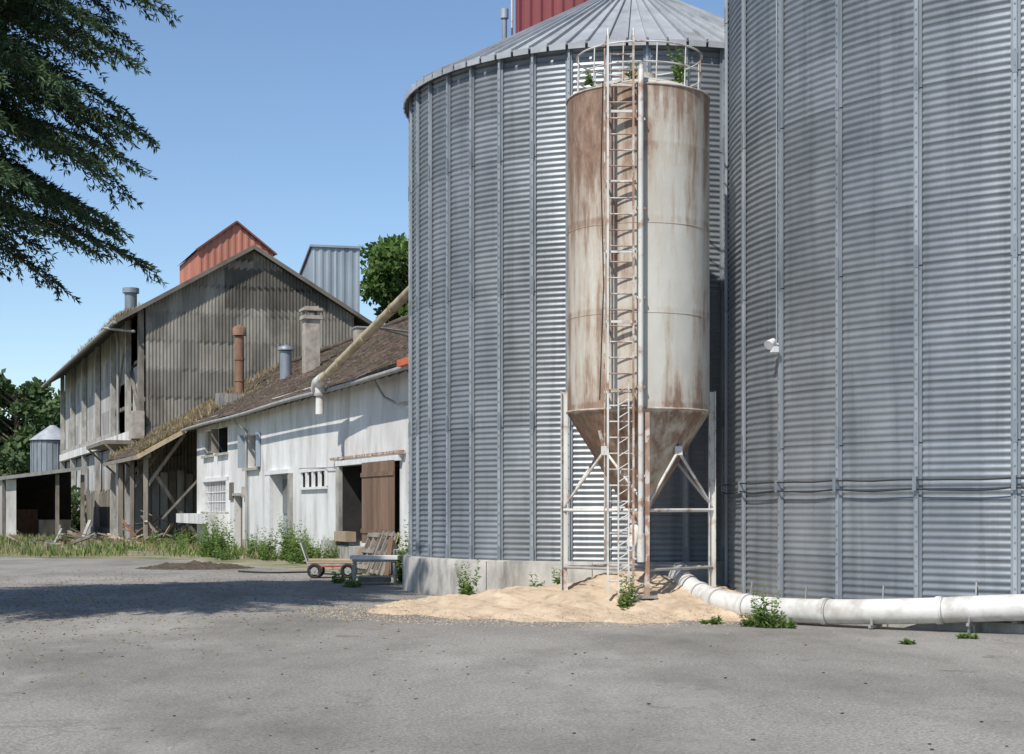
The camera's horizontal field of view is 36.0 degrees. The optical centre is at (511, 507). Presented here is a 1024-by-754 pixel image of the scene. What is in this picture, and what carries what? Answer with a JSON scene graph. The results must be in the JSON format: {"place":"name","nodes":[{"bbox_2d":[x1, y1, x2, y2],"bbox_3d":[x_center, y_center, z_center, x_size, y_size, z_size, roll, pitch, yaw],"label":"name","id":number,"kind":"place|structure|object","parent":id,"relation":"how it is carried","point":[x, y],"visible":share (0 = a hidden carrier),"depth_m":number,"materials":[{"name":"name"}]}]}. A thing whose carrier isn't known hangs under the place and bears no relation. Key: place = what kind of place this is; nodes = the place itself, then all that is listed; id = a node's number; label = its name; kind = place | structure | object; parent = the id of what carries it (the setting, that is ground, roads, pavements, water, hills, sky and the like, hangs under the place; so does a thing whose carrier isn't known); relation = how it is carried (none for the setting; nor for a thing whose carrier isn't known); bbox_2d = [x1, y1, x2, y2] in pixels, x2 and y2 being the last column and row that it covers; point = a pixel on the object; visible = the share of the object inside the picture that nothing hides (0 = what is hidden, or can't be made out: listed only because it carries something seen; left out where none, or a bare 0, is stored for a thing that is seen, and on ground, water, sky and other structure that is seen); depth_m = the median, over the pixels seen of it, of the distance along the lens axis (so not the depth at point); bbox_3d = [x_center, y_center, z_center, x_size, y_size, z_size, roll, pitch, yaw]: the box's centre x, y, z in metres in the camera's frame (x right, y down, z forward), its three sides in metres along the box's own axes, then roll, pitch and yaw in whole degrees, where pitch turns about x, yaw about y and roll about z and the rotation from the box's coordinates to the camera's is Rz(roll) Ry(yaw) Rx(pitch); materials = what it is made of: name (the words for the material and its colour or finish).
{"place":"outdoors","nodes":[
{"label":"outdoors","id":0,"kind":"place"},
{"bbox_2d":[0,466,88,536],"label":"open shed","id":1,"kind":"structure","parent":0,"point":[34,503],"depth_m":94.17,"materials":[{"name":"grey metal"}]},
{"bbox_2d":[0,534,392,581],"bbox_3d":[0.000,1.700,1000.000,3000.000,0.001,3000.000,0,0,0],"label":"ground","id":2,"kind":"structure","parent":0,"point":[243,561],"depth_m":52.80,"materials":[{"name":"grey"}]},
{"bbox_2d":[0,407,27,473],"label":"background tree","id":3,"kind":"object","parent":2,"relation":"on","point":[2,412],"visible":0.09,"depth_m":149.35,"materials":[{"name":"green plant"}]},
{"bbox_2d":[0,368,59,475],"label":"background tree","id":4,"kind":"object","parent":2,"relation":"on","point":[25,403],"visible":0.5,"depth_m":144.91,"materials":[{"name":"green plant"}]},
{"bbox_2d":[29,425,59,472],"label":"metal silo","id":5,"kind":"object","parent":2,"relation":"on","point":[44,449],"visible":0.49,"depth_m":128.46,"materials":[{"name":"silver metal"}]},
{"bbox_2d":[71,485,79,532],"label":"climbing ivy","id":6,"kind":"object","parent":2,"relation":"on","point":[75,513],"visible":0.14,"depth_m":105.26,"materials":[{"name":"green plant"}]},
{"bbox_2d":[4,520,195,549],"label":"debris pile","id":7,"kind":"object","parent":2,"relation":"on","point":[85,535],"visible":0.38,"depth_m":69.03,"materials":[{"name":"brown wood"}]},
{"bbox_2d":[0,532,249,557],"bbox_3d":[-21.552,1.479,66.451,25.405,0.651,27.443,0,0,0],"label":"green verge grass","id":8,"kind":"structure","parent":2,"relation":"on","point":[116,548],"depth_m":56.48,"materials":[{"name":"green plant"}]},
{"bbox_2d":[0,533,283,559],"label":"verge grass","id":9,"kind":"structure","parent":2,"relation":"on","point":[43,548],"depth_m":57.17,"materials":[{"name":"green plant"}]},
{"bbox_2d":[118,393,243,539],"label":"open lean to bay","id":10,"kind":"object","parent":2,"relation":"on","point":[132,484],"visible":0.4,"depth_m":78.35,"materials":[{"name":"brown wood"}]},
{"bbox_2d":[41,245,371,540],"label":"corrugated barn","id":11,"kind":"structure","parent":2,"relation":"on","point":[133,375],"depth_m":82.12,"materials":[{"name":"grey metal"}]},
{"bbox_2d":[178,221,276,283],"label":"red elevator tower","id":12,"kind":"structure","parent":11,"relation":"on","point":[233,239],"depth_m":95.11,"materials":[{"name":"red metal"}]},
{"bbox_2d":[299,244,360,312],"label":"grey elevator tower","id":13,"kind":"structure","parent":11,"relation":"attached to","point":[333,270],"depth_m":86.39,"materials":[{"name":"grey metal"}]},
{"bbox_2d":[146,508,343,563],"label":"wall weeds","id":14,"kind":"object","parent":2,"relation":"on","point":[292,551],"depth_m":52.16,"materials":[{"name":"green plant"}]},
{"bbox_2d":[197,362,408,555],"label":"walls","id":15,"kind":"structure","parent":2,"relation":"on","point":[365,418],"depth_m":49.74,"materials":[{"name":"white paint"}]},
{"bbox_2d":[103,315,408,465],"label":"tiled roof","id":16,"kind":"structure","parent":15,"relation":"on","point":[379,348],"depth_m":58.35,"materials":[{"name":"tile"}]},
{"bbox_2d":[61,302,279,459],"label":"roof grass","id":17,"kind":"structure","parent":16,"relation":"on","point":[181,424],"depth_m":78.57,"materials":[{"name":"green plant"}]},
{"bbox_2d":[233,306,367,395],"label":"chimneys and vents","id":18,"kind":"object","parent":16,"relation":"on","point":[310,342],"visible":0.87,"depth_m":60.87,"materials":[{"name":"grey metal"}]},
{"bbox_2d":[176,429,406,573],"bbox_3d":[-7.979,-0.775,53.814,1.063,4.950,34.720,0,0,-22],"label":"window and door trim","id":19,"kind":"structure","parent":15,"relation":"attached to","point":[346,550],"depth_m":55.39,"materials":[{"name":"concrete"}]},
{"bbox_2d":[360,460,394,543],"bbox_3d":[-3.669,-0.135,42.634,0.493,2.230,3.338,0,0,-13],"label":"sliding wood door","id":20,"kind":"structure","parent":19,"relation":"attached to","point":[378,496],"depth_m":42.37,"materials":[{"name":"brown wood"}]},
{"bbox_2d":[181,357,408,548],"bbox_3d":[-8.082,-1.000,53.446,0.782,5.200,35.110,0,0,-21],"label":"gutter and downpipes","id":21,"kind":"object","parent":15,"relation":"attached to","point":[402,364],"visible":0.9,"depth_m":50.08,"materials":[{"name":"grey metal"}]},
{"bbox_2d":[334,531,396,574],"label":"wood planks","id":22,"kind":"object","parent":2,"relation":"on","point":[345,536],"visible":0.46,"depth_m":42.07,"materials":[{"name":"beige wood"}]},
{"bbox_2d":[357,533,384,571],"bbox_3d":[-3.684,1.163,40.939,0.519,1.019,1.150,0,0,-21],"label":"wooden pallet","id":23,"kind":"object","parent":2,"relation":"on","point":[365,550],"visible":0.73,"depth_m":40.91,"materials":[{"name":"brown wood"}]},
{"bbox_2d":[367,531,399,574],"bbox_3d":[-3.232,1.141,39.398,0.560,1.118,1.090,0,0,-21],"label":"wooden pallet","id":24,"kind":"object","parent":2,"relation":"on","point":[382,551],"visible":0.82,"depth_m":39.40,"materials":[{"name":"brown wood"}]},
{"bbox_2d":[359,232,408,323],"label":"broadleaf tree","id":25,"kind":"object","parent":2,"relation":"on","point":[387,269],"visible":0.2,"depth_m":109.53,"materials":[{"name":"green plant"}]},
{"bbox_2d":[501,0,588,39],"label":"red headhouse","id":26,"kind":"structure","parent":2,"relation":"on","point":[529,13],"depth_m":42.01,"materials":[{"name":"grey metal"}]},
{"bbox_2d":[0,0,724,422],"label":"sky","id":27,"kind":"structure","parent":0,"point":[285,120],"materials":[{"name":"blue"}]},
{"bbox_2d":[0,557,1023,753],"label":"asphalt yard","id":28,"kind":"structure","parent":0,"point":[906,696],"depth_m":15.56,"materials":[{"name":"grey asphalt"}]},
{"bbox_2d":[0,0,182,305],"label":"cedar tree","id":29,"kind":"object","parent":28,"relation":"on","point":[23,74],"visible":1,"depth_m":24.10,"materials":[{"name":"green plant"}]},
{"bbox_2d":[135,560,254,569],"bbox_3d":[-8.900,1.595,44.300,4.200,0.250,3.400,0,0,0],"label":"soil heap","id":30,"kind":"object","parent":28,"relation":"on","point":[198,565],"visible":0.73,"depth_m":43.71,"materials":[{"name":"brown soil"}]},
{"bbox_2d":[0,568,415,715],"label":"leaf litter","id":31,"kind":"object","parent":28,"relation":"on","point":[136,591],"visible":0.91,"depth_m":28.42,"materials":[{"name":"brown plant"}]},
{"bbox_2d":[238,570,361,574],"bbox_3d":[-5.498,1.670,40.696,3.778,0.044,0.854,0,0,26],"label":"yard hose","id":32,"kind":"object","parent":28,"relation":"on","point":[288,572],"visible":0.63,"depth_m":40.79,"materials":[{"name":"rubber"}]},
{"bbox_2d":[300,542,359,577],"bbox_3d":[-4.395,1.271,38.200,1.442,0.865,0.700,0,0,0],"label":"loaded hand trolley","id":33,"kind":"object","parent":28,"relation":"on","point":[314,565],"visible":0.8,"depth_m":37.96,"materials":[{"name":"wood"}]},
{"bbox_2d":[330,567,363,587],"bbox_3d":[-3.674,1.512,34.584,0.464,0.437,2.456,0,0,-16],"label":"weed plant","id":34,"kind":"object","parent":28,"relation":"on","point":[351,584],"visible":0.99,"depth_m":33.73,"materials":[{"name":"green plant"}]},
{"bbox_2d":[350,555,398,584],"bbox_3d":[-3.050,1.380,35.000,1.050,0.641,0.600,0,0,0],"label":"white trestle table","id":35,"kind":"object","parent":28,"relation":"on","point":[355,559],"visible":0.91,"depth_m":34.76,"materials":[{"name":"grey metal"}]},
{"bbox_2d":[392,519,408,582],"bbox_3d":[-2.146,1.019,34.597,0.673,1.519,3.034,0,0,-14],"label":"weed plant","id":36,"kind":"object","parent":28,"relation":"on","point":[399,575],"visible":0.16,"depth_m":35.55,"materials":[{"name":"green plant"}]},
{"bbox_2d":[454,559,480,594],"bbox_3d":[-0.775,1.307,28.151,0.529,0.796,0.442,0,0,0],"label":"weed plant","id":37,"kind":"object","parent":28,"relation":"on","point":[467,588],"visible":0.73,"depth_m":28.14,"materials":[{"name":"green plant"}]},
{"bbox_2d":[2,586,1017,751],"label":"scattered pebbles","id":38,"kind":"object","parent":28,"relation":"on","point":[479,672],"visible":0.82,"depth_m":16.72,"materials":[{"name":"stone"}]},
{"bbox_2d":[299,595,766,627],"bbox_3d":[0.259,1.581,24.288,8.626,0.274,3.882,0,0,23],"label":"scattered grain","id":39,"kind":"object","parent":28,"relation":"on","point":[435,619],"visible":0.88,"depth_m":23.78},
{"bbox_2d":[367,571,752,623],"bbox_3d":[0.900,1.387,25.900,7.000,0.674,6.600,0,0,0],"label":"grain pile","id":40,"kind":"object","parent":28,"relation":"on","point":[590,597],"visible":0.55,"depth_m":24.79,"materials":[{"name":"beige food"}]},
{"bbox_2d":[529,564,560,586],"bbox_3d":[0.644,1.234,27.651,0.305,0.597,1.070,0,0,-30],"label":"weed plant","id":41,"kind":"object","parent":40,"relation":"on","point":[557,580],"visible":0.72,"depth_m":27.31,"materials":[{"name":"green plant"}]},
{"bbox_2d":[616,568,638,607],"bbox_3d":[1.786,1.256,24.388,0.381,0.668,0.453,0,0,0],"label":"weed plant","id":42,"kind":"object","parent":40,"relation":"on","point":[627,598],"visible":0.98,"depth_m":24.36,"materials":[{"name":"green plant"}]},
{"bbox_2d":[403,0,724,595],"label":"grain silo","id":43,"kind":"object","parent":28,"relation":"on","point":[487,245],"visible":0.43,"depth_m":29.47,"materials":[{"name":"metal"}]},
{"bbox_2d":[311,286,408,414],"bbox_3d":[-2.837,-3.987,40.791,2.400,2.574,11.765,0,0,-19],"label":"grain chute","id":44,"kind":"object","parent":43,"relation":"attached to","point":[320,380],"visible":0.88,"depth_m":40.94,"materials":[{"name":"grey metal"}]},
{"bbox_2d":[561,28,715,599],"bbox_3d":[2.029,-2.927,25.959,2.510,9.254,2.379,0,0,-39],"label":"rusty feed silo","id":45,"kind":"object","parent":28,"relation":"on","point":[638,402],"visible":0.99,"depth_m":25.01,"materials":[{"name":"white metal"}]},
{"bbox_2d":[582,40,688,86],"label":"silo top weeds","id":46,"kind":"object","parent":45,"relation":"on","point":[677,69],"visible":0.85,"depth_m":25.52,"materials":[{"name":"green plant"}]},
{"bbox_2d":[739,584,797,628],"bbox_3d":[3.630,1.398,22.325,0.812,0.717,0.580,0,0,0],"label":"weed plant","id":47,"kind":"object","parent":28,"relation":"on","point":[761,617],"visible":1,"depth_m":22.28,"materials":[{"name":"green plant"}]},
{"bbox_2d":[699,615,979,644],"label":"ground sprouts","id":48,"kind":"object","parent":28,"relation":"on","point":[714,621],"visible":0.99,"depth_m":20.43,"materials":[{"name":"green plant"}]},
{"bbox_2d":[668,562,1023,633],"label":"white ground pipe","id":49,"kind":"object","parent":28,"relation":"on","point":[969,610],"visible":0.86,"depth_m":21.93,"materials":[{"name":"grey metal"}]},
{"bbox_2d":[724,0,1023,633],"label":"grain silo","id":50,"kind":"object","parent":28,"relation":"on","point":[900,235],"visible":0.95,"depth_m":22.77,"materials":[{"name":"metal"}]},
{"bbox_2d":[764,0,778,352],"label":"silo floodlight","id":51,"kind":"object","parent":50,"relation":"attached to","point":[770,344],"visible":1,"depth_m":24.55,"materials":[{"name":"grey metal"}]},
{"bbox_2d":[720,475,1023,494],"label":"silo tie cable","id":52,"kind":"object","parent":50,"relation":"attached to","point":[914,479],"visible":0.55,"depth_m":22.76,"materials":[{"name":"metal"}]}
]}

